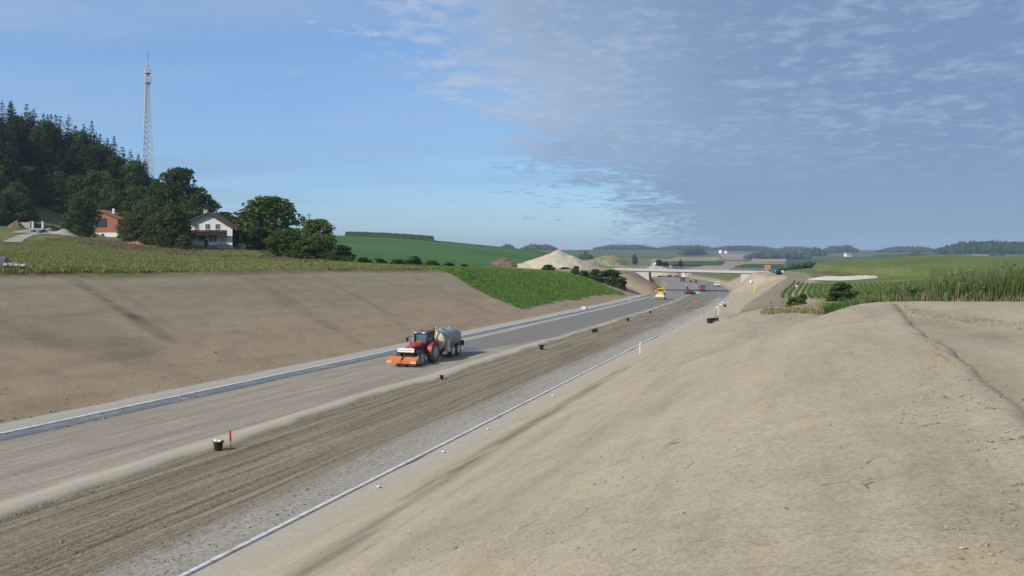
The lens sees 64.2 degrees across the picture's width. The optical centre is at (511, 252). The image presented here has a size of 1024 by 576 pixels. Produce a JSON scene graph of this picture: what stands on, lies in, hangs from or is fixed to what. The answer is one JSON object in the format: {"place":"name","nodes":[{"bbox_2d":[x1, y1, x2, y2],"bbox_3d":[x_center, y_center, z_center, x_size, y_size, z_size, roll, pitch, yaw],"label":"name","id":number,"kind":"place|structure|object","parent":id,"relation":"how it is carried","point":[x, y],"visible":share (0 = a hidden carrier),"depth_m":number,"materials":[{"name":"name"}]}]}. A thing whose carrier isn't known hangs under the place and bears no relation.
{"place":"outdoors","nodes":[
{"label":"outdoors","id":0,"kind":"place"},
{"bbox_2d":[3,233,49,241],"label":"farm track","id":1,"kind":"structure","parent":0,"point":[20,238],"depth_m":229.42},
{"bbox_2d":[0,276,728,575],"bbox_3d":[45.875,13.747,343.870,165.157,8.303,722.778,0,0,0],"label":"gravel track","id":2,"kind":"structure","parent":0,"point":[85,508],"depth_m":38.49,"materials":[{"name":"gravel"}]},
{"bbox_2d":[1,333,582,519],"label":"gravel berm","id":3,"kind":"structure","parent":2,"relation":"on","point":[84,491],"depth_m":57.69,"materials":[{"name":"gravel"}]},
{"bbox_2d":[0,340,632,575],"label":"road stones","id":4,"kind":"object","parent":2,"relation":"on","point":[62,540],"visible":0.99,"depth_m":34.25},
{"bbox_2d":[178,296,727,575],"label":"kerb","id":5,"kind":"structure","parent":2,"relation":"on","point":[256,538],"depth_m":36.67,"materials":[{"name":"concrete"}]},
{"bbox_2d":[345,231,433,240],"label":"maize field","id":6,"kind":"structure","parent":0,"point":[392,235],"depth_m":508.47,"materials":[{"name":"plant"}]},
{"bbox_2d":[332,236,543,265],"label":"crop field","id":7,"kind":"structure","parent":0,"point":[386,249],"depth_m":403.29,"materials":[{"name":"plant"}]},
{"bbox_2d":[0,204,1023,575],"bbox_3d":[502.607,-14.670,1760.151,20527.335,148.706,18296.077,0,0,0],"label":"ground","id":8,"kind":"structure","parent":0,"point":[762,500],"depth_m":23.06,"materials":[{"name":"soil"}]},
{"bbox_2d":[0,171,8,192],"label":"leafy tree","id":9,"kind":"object","parent":8,"relation":"on","point":[3,183],"visible":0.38,"depth_m":294.72,"materials":[{"name":"green plant"}]},
{"bbox_2d":[0,128,24,184],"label":"spruce tree","id":10,"kind":"object","parent":8,"relation":"on","point":[4,141],"visible":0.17,"depth_m":322.79,"materials":[{"name":"green plant"}]},
{"bbox_2d":[5,111,27,163],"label":"spruce tree","id":11,"kind":"object","parent":8,"relation":"on","point":[12,120],"visible":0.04,"depth_m":336.16,"materials":[{"name":"green plant"}]},
{"bbox_2d":[0,128,33,197],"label":"spruce tree","id":12,"kind":"object","parent":8,"relation":"on","point":[12,173],"visible":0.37,"depth_m":307.00,"materials":[{"name":"green plant"}]},
{"bbox_2d":[0,116,34,188],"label":"spruce tree","id":13,"kind":"object","parent":8,"relation":"on","point":[19,161],"visible":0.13,"depth_m":325.16,"materials":[{"name":"green plant"}]},
{"bbox_2d":[1,182,35,209],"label":"leafy tree","id":14,"kind":"object","parent":8,"relation":"on","point":[16,187],"visible":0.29,"depth_m":294.44,"materials":[{"name":"green plant"}]},
{"bbox_2d":[0,192,39,224],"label":"leafy tree","id":15,"kind":"object","parent":8,"relation":"on","point":[4,196],"visible":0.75,"depth_m":277.57,"materials":[{"name":"green plant"}]},
{"bbox_2d":[1,193,39,225],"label":"leafy tree","id":16,"kind":"object","parent":8,"relation":"on","point":[19,198],"visible":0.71,"depth_m":280.04,"materials":[{"name":"green plant"}]},
{"bbox_2d":[14,115,30,163],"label":"spruce tree","id":17,"kind":"object","parent":8,"relation":"on","point":[19,127],"visible":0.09,"depth_m":340.75,"materials":[{"name":"green plant"}]},
{"bbox_2d":[20,165,42,187],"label":"leafy tree","id":18,"kind":"object","parent":8,"relation":"on","point":[30,169],"visible":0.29,"depth_m":333.53,"materials":[{"name":"green plant"}]},
{"bbox_2d":[31,133,57,167],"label":"tree","id":19,"kind":"object","parent":8,"relation":"on","point":[53,144],"visible":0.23,"depth_m":343.35,"materials":[{"name":"green plant"}]},
{"bbox_2d":[27,119,66,167],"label":"leafy tree","id":20,"kind":"object","parent":8,"relation":"on","point":[45,128],"visible":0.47,"depth_m":343.70,"materials":[{"name":"green plant"}]},
{"bbox_2d":[39,171,67,194],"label":"leafy tree","id":21,"kind":"object","parent":8,"relation":"on","point":[58,174],"visible":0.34,"depth_m":330.89,"materials":[{"name":"green plant"}]},
{"bbox_2d":[48,178,67,203],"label":"leafy tree","id":22,"kind":"object","parent":8,"relation":"on","point":[58,187],"visible":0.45,"depth_m":328.78,"materials":[{"name":"green plant"}]},
{"bbox_2d":[46,195,80,213],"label":"leafy tree","id":23,"kind":"object","parent":8,"relation":"on","point":[58,208],"visible":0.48,"depth_m":322.81,"materials":[{"name":"green plant"}]},
{"bbox_2d":[70,141,84,174],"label":"spruce tree","id":24,"kind":"object","parent":8,"relation":"on","point":[80,149],"visible":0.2,"depth_m":344.76,"materials":[{"name":"green plant"}]},
{"bbox_2d":[64,130,92,163],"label":"leafy tree","id":25,"kind":"object","parent":8,"relation":"on","point":[80,135],"visible":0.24,"depth_m":352.01,"materials":[{"name":"green plant"}]},
{"bbox_2d":[63,174,93,208],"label":"leafy tree","id":26,"kind":"object","parent":8,"relation":"on","point":[74,190],"visible":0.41,"depth_m":329.26,"materials":[{"name":"green plant"}]},
{"bbox_2d":[59,196,102,237],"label":"leafy tree","id":27,"kind":"object","parent":8,"relation":"on","point":[81,206],"visible":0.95,"depth_m":269.80,"materials":[{"name":"green plant"}]},
{"bbox_2d":[77,147,96,176],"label":"spruce tree","id":28,"kind":"object","parent":8,"relation":"on","point":[86,160],"visible":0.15,"depth_m":341.89,"materials":[{"name":"green plant"}]},
{"bbox_2d":[79,172,110,202],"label":"leafy tree","id":29,"kind":"object","parent":8,"relation":"on","point":[94,178],"visible":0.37,"depth_m":330.53,"materials":[{"name":"green plant"}]},
{"bbox_2d":[93,171,112,202],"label":"leafy tree","id":30,"kind":"object","parent":8,"relation":"on","point":[109,176],"visible":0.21,"depth_m":332.52,"materials":[{"name":"green plant"}]},
{"bbox_2d":[97,143,114,166],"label":"leafy tree","id":31,"kind":"object","parent":8,"relation":"on","point":[107,151],"visible":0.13,"depth_m":350.88,"materials":[{"name":"green plant"}]},
{"bbox_2d":[86,209,127,236],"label":"brick house","id":32,"kind":"structure","parent":8,"relation":"on","point":[108,222],"depth_m":305.88,"materials":[{"name":"red brick"}]},
{"bbox_2d":[89,178,124,202],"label":"leafy tree","id":33,"kind":"object","parent":8,"relation":"on","point":[113,184],"visible":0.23,"depth_m":329.62,"materials":[{"name":"green plant"}]},
{"bbox_2d":[91,190,126,211],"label":"leafy tree","id":34,"kind":"object","parent":8,"relation":"on","point":[117,196],"visible":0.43,"depth_m":321.42,"materials":[{"name":"green plant"}]},
{"bbox_2d":[101,154,128,176],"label":"leafy tree","id":35,"kind":"object","parent":8,"relation":"on","point":[117,159],"visible":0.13,"depth_m":347.61,"materials":[{"name":"green plant"}]},
{"bbox_2d":[116,193,145,216],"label":"leafy tree","id":36,"kind":"object","parent":8,"relation":"on","point":[129,202],"visible":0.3,"depth_m":313.45,"materials":[{"name":"green plant"}]},
{"bbox_2d":[118,185,144,206],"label":"leafy tree","id":37,"kind":"object","parent":8,"relation":"on","point":[128,191],"visible":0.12,"depth_m":329.40,"materials":[{"name":"green plant"}]},
{"bbox_2d":[120,160,148,186],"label":"leafy tree","id":38,"kind":"object","parent":8,"relation":"on","point":[135,168],"visible":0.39,"depth_m":343.25,"materials":[{"name":"green plant"}]},
{"bbox_2d":[115,204,159,239],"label":"leafy tree","id":39,"kind":"object","parent":8,"relation":"on","point":[142,212],"visible":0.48,"depth_m":231.63,"materials":[{"name":"green plant"}]},
{"bbox_2d":[142,51,153,178],"label":"radio mast","id":40,"kind":"object","parent":8,"relation":"on","point":[146,77],"visible":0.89,"depth_m":365.49,"materials":[{"name":"metal"}]},
{"bbox_2d":[141,199,166,208],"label":"leafy tree","id":41,"kind":"object","parent":8,"relation":"on","point":[160,203],"visible":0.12,"depth_m":283.25,"materials":[{"name":"green plant"}]},
{"bbox_2d":[135,215,175,244],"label":"leafy tree","id":42,"kind":"object","parent":8,"relation":"on","point":[141,231],"visible":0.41,"depth_m":224.81,"materials":[{"name":"green plant"}]},
{"bbox_2d":[145,184,180,205],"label":"leafy tree","id":43,"kind":"object","parent":8,"relation":"on","point":[166,193],"visible":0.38,"depth_m":294.42,"materials":[{"name":"green plant"}]},
{"bbox_2d":[145,205,196,246],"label":"leafy tree","id":44,"kind":"object","parent":8,"relation":"on","point":[167,218],"visible":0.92,"depth_m":221.18,"materials":[{"name":"green plant"}]},
{"bbox_2d":[147,167,207,218],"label":"leafy tree","id":45,"kind":"object","parent":8,"relation":"on","point":[177,179],"visible":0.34,"depth_m":297.55,"materials":[{"name":"green plant"}]},
{"bbox_2d":[175,235,192,249],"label":"shrub","id":46,"kind":"object","parent":8,"relation":"on","point":[183,239],"visible":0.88,"depth_m":215.39,"materials":[{"name":"green plant"}]},
{"bbox_2d":[44,235,327,261],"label":"withered weeds","id":47,"kind":"object","parent":8,"relation":"on","point":[113,245],"visible":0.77,"depth_m":203.00,"materials":[{"name":"plant"}]},
{"bbox_2d":[176,192,221,232],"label":"leafy tree","id":48,"kind":"object","parent":8,"relation":"on","point":[195,209],"visible":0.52,"depth_m":273.38,"materials":[{"name":"green plant"}]},
{"bbox_2d":[188,210,240,248],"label":"white house","id":49,"kind":"structure","parent":8,"relation":"on","point":[213,230],"depth_m":233.39,"materials":[{"name":"paint"}]},
{"bbox_2d":[0,239,433,273],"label":"meadow plants","id":50,"kind":"object","parent":8,"relation":"on","point":[39,261],"visible":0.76,"depth_m":125.54,"materials":[{"name":"plant"}]},
{"bbox_2d":[0,311,523,420],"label":"clods","id":51,"kind":"object","parent":8,"relation":"on","point":[230,369],"visible":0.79,"depth_m":71.09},
{"bbox_2d":[231,195,306,248],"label":"leafy tree","id":52,"kind":"object","parent":8,"relation":"on","point":[268,212],"visible":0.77,"depth_m":241.35,"materials":[{"name":"green plant"}]},
{"bbox_2d":[259,229,310,257],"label":"leafy tree","id":53,"kind":"object","parent":8,"relation":"on","point":[283,240],"visible":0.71,"depth_m":188.83,"materials":[{"name":"green plant"}]},
{"bbox_2d":[285,239,329,259],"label":"leafy tree","id":54,"kind":"object","parent":8,"relation":"on","point":[312,250],"visible":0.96,"depth_m":186.72,"materials":[{"name":"green plant"}]},
{"bbox_2d":[295,218,336,259],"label":"leafy tree","id":55,"kind":"object","parent":8,"relation":"on","point":[312,227],"visible":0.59,"depth_m":198.60,"materials":[{"name":"green plant"}]},
{"bbox_2d":[0,294,645,432],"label":"gravel verge","id":56,"kind":"structure","parent":8,"relation":"on","point":[18,424],"depth_m":64.55,"materials":[{"name":"gravel"}]},
{"bbox_2d":[0,294,646,434],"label":"kerb","id":57,"kind":"structure","parent":8,"relation":"on","point":[34,426],"depth_m":62.43,"materials":[{"name":"concrete"}]},
{"bbox_2d":[0,295,650,441],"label":"gutter","id":58,"kind":"object","parent":8,"relation":"on","point":[35,430],"visible":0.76,"depth_m":60.39,"materials":[{"name":"concrete"}]},
{"bbox_2d":[327,245,356,261],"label":"shrub","id":59,"kind":"object","parent":8,"relation":"on","point":[340,253],"visible":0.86,"depth_m":185.16,"materials":[{"name":"green plant"}]},
{"bbox_2d":[0,276,699,518],"bbox_3d":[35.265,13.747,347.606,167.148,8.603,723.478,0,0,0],"label":"carriageway","id":60,"kind":"structure","parent":8,"relation":"on","point":[37,469],"depth_m":51.09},
{"bbox_2d":[386,328,439,366],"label":"tractor","id":61,"kind":"object","parent":60,"relation":"on","point":[420,348],"visible":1,"depth_m":79.59,"materials":[{"name":"metal"}]},
{"bbox_2d":[433,326,463,356],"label":"tank trailer","id":62,"kind":"object","parent":60,"relation":"on","point":[449,340],"visible":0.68,"depth_m":85.17,"materials":[{"name":"metal"}]},
{"bbox_2d":[395,297,648,353],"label":"gravel verge","id":63,"kind":"structure","parent":60,"relation":"on","point":[500,331],"depth_m":134.33,"materials":[{"name":"gravel"}]},
{"bbox_2d":[404,256,422,264],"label":"leafy tree","id":64,"kind":"object","parent":8,"relation":"on","point":[415,260],"visible":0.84,"depth_m":187.92,"materials":[{"name":"green plant"}]},
{"bbox_2d":[264,257,624,308],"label":"sown grass","id":65,"kind":"structure","parent":8,"relation":"on","point":[544,276],"depth_m":185.17,"materials":[{"name":"plant"}]},
{"bbox_2d":[189,294,734,575],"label":"sand verge","id":66,"kind":"structure","parent":8,"relation":"on","point":[248,557],"depth_m":36.36,"materials":[{"name":"sand"}]},
{"bbox_2d":[491,258,516,266],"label":"earth heap","id":67,"kind":"object","parent":8,"relation":"on","point":[508,262],"visible":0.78,"depth_m":321.88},
{"bbox_2d":[520,243,558,249],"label":"woods","id":68,"kind":"object","parent":8,"relation":"on","point":[531,246],"visible":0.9,"depth_m":2876.37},
{"bbox_2d":[522,250,597,268],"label":"sand heap","id":69,"kind":"object","parent":8,"relation":"on","point":[557,259],"visible":0.69,"depth_m":323.16,"materials":[{"name":"sand"}]},
{"bbox_2d":[593,269,627,287],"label":"shrub","id":70,"kind":"object","parent":8,"relation":"on","point":[612,275],"visible":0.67,"depth_m":255.46,"materials":[{"name":"green plant"}]},
{"bbox_2d":[583,255,654,281],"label":"spoil mound","id":71,"kind":"object","parent":8,"relation":"on","point":[612,261],"visible":0.45,"depth_m":369.04,"materials":[{"name":"soil"}]},
{"bbox_2d":[593,244,657,249],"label":"woods","id":72,"kind":"object","parent":8,"relation":"on","point":[625,247],"visible":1,"depth_m":3681.76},
{"bbox_2d":[646,265,680,276],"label":"spoil mound","id":73,"kind":"object","parent":8,"relation":"on","point":[654,274],"visible":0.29,"depth_m":586.50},
{"bbox_2d":[657,244,716,249],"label":"woods","id":74,"kind":"object","parent":8,"relation":"on","point":[676,247],"visible":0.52,"depth_m":3684.74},
{"bbox_2d":[611,265,768,283],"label":"concrete bridge","id":75,"kind":"structure","parent":8,"relation":"on","point":[646,274],"depth_m":291.79,"materials":[{"name":"concrete"}]},
{"bbox_2d":[358,317,1021,575],"bbox_3d":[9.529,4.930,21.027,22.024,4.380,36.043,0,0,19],"label":"clods","id":76,"kind":"object","parent":8,"relation":"on","point":[992,562],"visible":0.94,"depth_m":15.87,"materials":[{"name":"soil"}]},
{"bbox_2d":[678,245,707,254],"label":"woods","id":77,"kind":"object","parent":8,"relation":"on","point":[692,250],"visible":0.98,"depth_m":2639.77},
{"bbox_2d":[713,245,777,250],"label":"woods","id":78,"kind":"object","parent":8,"relation":"on","point":[744,248],"visible":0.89,"depth_m":3681.84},
{"bbox_2d":[743,249,811,258],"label":"woods","id":79,"kind":"object","parent":8,"relation":"on","point":[769,254],"visible":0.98,"depth_m":2198.27,"materials":[{"name":"plant"}]},
{"bbox_2d":[777,246,805,250],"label":"woods","id":80,"kind":"object","parent":8,"relation":"on","point":[789,248],"visible":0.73,"depth_m":3679.44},
{"bbox_2d":[760,300,825,314],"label":"dry grass","id":81,"kind":"structure","parent":8,"relation":"on","point":[780,310],"depth_m":85.25,"materials":[{"name":"plant"}]},
{"bbox_2d":[785,297,801,306],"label":"shrub","id":82,"kind":"object","parent":8,"relation":"on","point":[791,300],"visible":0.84,"depth_m":94.04,"materials":[{"name":"green plant"}]},
{"bbox_2d":[785,260,815,269],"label":"woods","id":83,"kind":"object","parent":8,"relation":"on","point":[809,264],"visible":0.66,"depth_m":387.97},
{"bbox_2d":[783,303,824,308],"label":"earth heap","id":84,"kind":"object","parent":8,"relation":"on","point":[813,305],"visible":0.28,"depth_m":91.19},
{"bbox_2d":[801,246,826,255],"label":"woods","id":85,"kind":"object","parent":8,"relation":"on","point":[816,251],"visible":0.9,"depth_m":2648.27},
{"bbox_2d":[822,244,859,252],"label":"woods","id":86,"kind":"object","parent":8,"relation":"on","point":[840,249],"visible":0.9,"depth_m":2988.04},
{"bbox_2d":[825,282,858,300],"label":"shrub","id":87,"kind":"object","parent":8,"relation":"on","point":[842,290],"visible":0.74,"depth_m":115.43,"materials":[{"name":"green plant"}]},
{"bbox_2d":[808,275,877,279],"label":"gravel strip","id":88,"kind":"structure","parent":8,"relation":"on","point":[857,277],"depth_m":241.98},
{"bbox_2d":[805,271,890,277],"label":"crop patch","id":89,"kind":"object","parent":8,"relation":"on","point":[827,273],"visible":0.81,"depth_m":263.14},
{"bbox_2d":[780,280,945,297],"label":"row crop","id":90,"kind":"object","parent":8,"relation":"on","point":[821,293],"visible":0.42,"depth_m":181.31,"materials":[{"name":"plant"}]},
{"bbox_2d":[820,284,925,314],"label":"maize plants","id":91,"kind":"object","parent":8,"relation":"on","point":[829,307],"visible":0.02,"depth_m":79.41,"materials":[{"name":"green plant"}]},
{"bbox_2d":[875,245,934,251],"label":"woods","id":92,"kind":"object","parent":8,"relation":"on","point":[908,249],"visible":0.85,"depth_m":2609.33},
{"bbox_2d":[836,275,996,309],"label":"maize plants","id":93,"kind":"object","parent":8,"relation":"on","point":[849,304],"visible":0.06,"depth_m":51.80,"materials":[{"name":"green plant"}]},
{"bbox_2d":[812,255,1023,276],"bbox_3d":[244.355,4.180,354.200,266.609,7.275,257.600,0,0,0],"label":"field","id":94,"kind":"structure","parent":8,"relation":"on","point":[914,267],"depth_m":259.33,"materials":[{"name":"plant"}]},
{"bbox_2d":[838,257,1023,307],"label":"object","id":95,"kind":"object","parent":8,"relation":"on","point":[996,283],"visible":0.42,"depth_m":51.58,"materials":[{"name":"plant"}]},
{"bbox_2d":[849,264,1023,303],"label":"weeds","id":96,"kind":"object","parent":8,"relation":"on","point":[914,288],"visible":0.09,"depth_m":53.40,"materials":[{"name":"plant"}]},
{"bbox_2d":[859,289,1023,303],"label":"weeds","id":97,"kind":"object","parent":8,"relation":"on","point":[872,298],"visible":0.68,"depth_m":51.61,"materials":[{"name":"plant"}]},
{"bbox_2d":[894,304,1023,329],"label":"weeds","id":98,"kind":"object","parent":8,"relation":"on","point":[950,319],"visible":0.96,"depth_m":39.92,"materials":[{"name":"plant"}]},
{"bbox_2d":[896,335,1023,559],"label":"clods","id":99,"kind":"object","parent":8,"relation":"on","point":[1008,503],"visible":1,"depth_m":12.43,"materials":[{"name":"soil"}]},
{"bbox_2d":[932,238,1023,253],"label":"woods","id":100,"kind":"object","parent":8,"relation":"on","point":[988,247],"visible":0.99,"depth_m":1957.21,"materials":[{"name":"plant"}]},
{"bbox_2d":[0,0,1023,249],"label":"sky","id":101,"kind":"structure","parent":0,"point":[561,124],"materials":[{"name":"blue"}]},
{"bbox_2d":[580,257,671,268],"bbox_3d":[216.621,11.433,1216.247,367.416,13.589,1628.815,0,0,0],"label":"field","id":102,"kind":"structure","parent":0,"point":[643,262],"depth_m":1600.54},
{"bbox_2d":[588,253,683,256],"bbox_3d":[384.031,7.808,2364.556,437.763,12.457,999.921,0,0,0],"label":"field","id":103,"kind":"structure","parent":0,"point":[639,254],"depth_m":2321.91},
{"bbox_2d":[668,257,722,260],"bbox_3d":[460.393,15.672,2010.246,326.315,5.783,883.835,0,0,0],"label":"field","id":104,"kind":"structure","parent":0,"point":[695,258],"depth_m":1986.41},
{"bbox_2d":[668,261,722,264],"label":"field","id":105,"kind":"structure","parent":0,"point":[697,262],"depth_m":1393.34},
{"bbox_2d":[692,263,741,269],"bbox_3d":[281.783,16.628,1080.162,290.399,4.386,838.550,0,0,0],"label":"field","id":106,"kind":"structure","parent":0,"point":[719,267],"depth_m":955.09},
{"bbox_2d":[720,253,747,259],"bbox_3d":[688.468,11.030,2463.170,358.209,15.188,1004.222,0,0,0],"label":"field","id":107,"kind":"structure","parent":0,"point":[731,256],"depth_m":2488.46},
{"bbox_2d":[724,260,785,266],"bbox_3d":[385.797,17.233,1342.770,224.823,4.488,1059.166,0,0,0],"label":"field","id":108,"kind":"structure","parent":0,"point":[742,262],"depth_m":1497.06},
{"bbox_2d":[733,264,784,270],"bbox_3d":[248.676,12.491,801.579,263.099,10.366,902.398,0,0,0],"label":"field","id":109,"kind":"structure","parent":0,"point":[761,267],"depth_m":852.93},
{"bbox_2d":[751,259,785,261],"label":"field","id":110,"kind":"structure","parent":0,"point":[768,260],"depth_m":1913.87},
{"bbox_2d":[740,271,806,311],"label":"haul track","id":111,"kind":"structure","parent":0,"point":[765,298],"depth_m":161.08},
{"bbox_2d":[785,259,824,267],"bbox_3d":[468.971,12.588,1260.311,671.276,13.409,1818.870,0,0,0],"label":"field","id":112,"kind":"structure","parent":0,"point":[789,262],"depth_m":1679.33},
{"bbox_2d":[870,254,960,256],"bbox_3d":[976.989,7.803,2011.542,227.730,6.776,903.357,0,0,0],"label":"field","id":113,"kind":"structure","parent":0,"point":[874,255],"depth_m":2119.12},
{"bbox_2d":[824,252,1023,257],"bbox_3d":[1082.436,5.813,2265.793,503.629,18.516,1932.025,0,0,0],"label":"field","id":114,"kind":"structure","parent":0,"point":[853,255],"depth_m":2422.32,"materials":[{"name":"plant"}]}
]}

